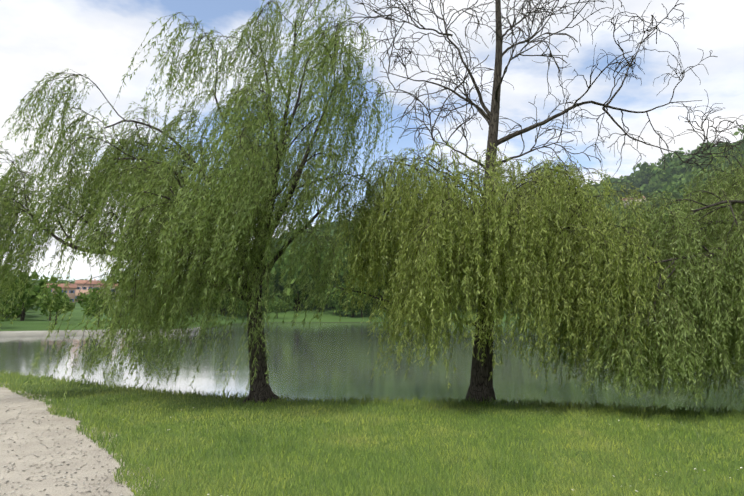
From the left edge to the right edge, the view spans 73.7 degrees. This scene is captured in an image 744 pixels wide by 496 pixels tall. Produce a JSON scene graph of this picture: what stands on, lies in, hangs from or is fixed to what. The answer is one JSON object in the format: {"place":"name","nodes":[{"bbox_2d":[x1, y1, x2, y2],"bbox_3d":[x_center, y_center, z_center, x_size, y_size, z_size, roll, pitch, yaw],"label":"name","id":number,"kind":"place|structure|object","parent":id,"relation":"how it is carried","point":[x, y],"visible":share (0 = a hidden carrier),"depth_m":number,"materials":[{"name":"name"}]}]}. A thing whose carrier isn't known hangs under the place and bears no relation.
{"place":"outdoors","nodes":[
{"label":"outdoors","id":0,"kind":"place"},
{"bbox_2d":[0,386,164,495],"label":"gravel path","id":1,"kind":"structure","parent":0,"point":[33,409],"depth_m":6.78,"materials":[{"name":"beige gravel"}]},
{"bbox_2d":[0,322,743,413],"bbox_3d":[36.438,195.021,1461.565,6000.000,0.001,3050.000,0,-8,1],"label":"lake water","id":2,"kind":"structure","parent":0,"point":[324,360],"depth_m":22.98,"materials":[{"name":"grey liquid"}]},
{"bbox_2d":[0,195,743,495],"bbox_3d":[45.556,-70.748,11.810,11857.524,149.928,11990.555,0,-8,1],"label":"ground","id":3,"kind":"structure","parent":0,"point":[34,320],"depth_m":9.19,"materials":[{"name":"green plant"}]},
{"bbox_2d":[52,279,134,303],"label":"pink house walls","id":4,"kind":"structure","parent":3,"relation":"on","point":[74,294],"depth_m":254.38,"materials":[{"name":"pink paint"}]},
{"bbox_2d":[56,287,113,301],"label":"house windows","id":5,"kind":"structure","parent":4,"relation":"in","point":[78,288],"depth_m":254.58,"materials":[{"name":"grey glass"}]},
{"bbox_2d":[51,201,642,301],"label":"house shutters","id":6,"kind":"object","parent":4,"relation":"attached to","point":[94,288],"visible":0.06,"depth_m":238.52,"materials":[{"name":"brown wood"}]},
{"bbox_2d":[0,327,199,336],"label":"quay wall","id":7,"kind":"structure","parent":3,"relation":"on","point":[24,333],"depth_m":57.62,"materials":[{"name":"stone"}]},
{"bbox_2d":[0,0,393,403],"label":"willow","id":8,"kind":"object","parent":3,"relation":"on","point":[164,264],"depth_m":11.77,"materials":[{"name":"green plant"}]},
{"bbox_2d":[0,0,391,392],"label":"willow leaves","id":9,"kind":"object","parent":8,"relation":"attached to","point":[136,168],"visible":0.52,"depth_m":11.77,"materials":[{"name":"green plant"}]},
{"bbox_2d":[0,279,528,324],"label":"shore tree crowns","id":10,"kind":"object","parent":3,"relation":"on","point":[334,300],"visible":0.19,"depth_m":136.60,"materials":[{"name":"green plant"}]},
{"bbox_2d":[0,185,644,326],"bbox_3d":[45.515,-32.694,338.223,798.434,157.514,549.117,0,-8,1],"label":"trunks","id":11,"kind":"object","parent":3,"relation":"on","point":[22,315],"depth_m":147.24,"materials":[{"name":"brown plant"}]},
{"bbox_2d":[47,196,644,288],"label":"house roofs","id":12,"kind":"structure","parent":3,"relation":"on","point":[74,285],"depth_m":257.04,"materials":[{"name":"brown tile"}]},
{"bbox_2d":[315,0,743,403],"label":"willow","id":13,"kind":"object","parent":3,"relation":"on","point":[446,244],"depth_m":11.20,"materials":[{"name":"green plant"}]},
{"bbox_2d":[317,139,674,382],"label":"willow leaves","id":14,"kind":"object","parent":13,"relation":"attached to","point":[494,209],"visible":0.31,"depth_m":10.86,"materials":[{"name":"green plant"}]},
{"bbox_2d":[553,145,743,406],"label":"willow","id":15,"kind":"object","parent":3,"relation":"on","point":[677,379],"depth_m":10.60,"materials":[{"name":"green plant"}]},
{"bbox_2d":[556,146,743,403],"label":"willow leaves","id":16,"kind":"object","parent":15,"relation":"attached to","point":[699,263],"visible":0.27,"depth_m":10.87,"materials":[{"name":"green plant"}]},
{"bbox_2d":[0,126,743,316],"bbox_3d":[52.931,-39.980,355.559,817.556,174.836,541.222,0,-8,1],"label":"trees","id":17,"kind":"object","parent":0,"point":[661,181],"visible":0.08,"depth_m":344.59,"materials":[{"name":"green plant"}]},
{"bbox_2d":[0,0,743,280],"label":"sky","id":18,"kind":"structure","parent":0,"point":[99,40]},
{"bbox_2d":[99,198,645,298],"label":"cream house walls","id":19,"kind":"structure","parent":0,"point":[617,201],"depth_m":462.09,"materials":[{"name":"beige paint"}]}
]}

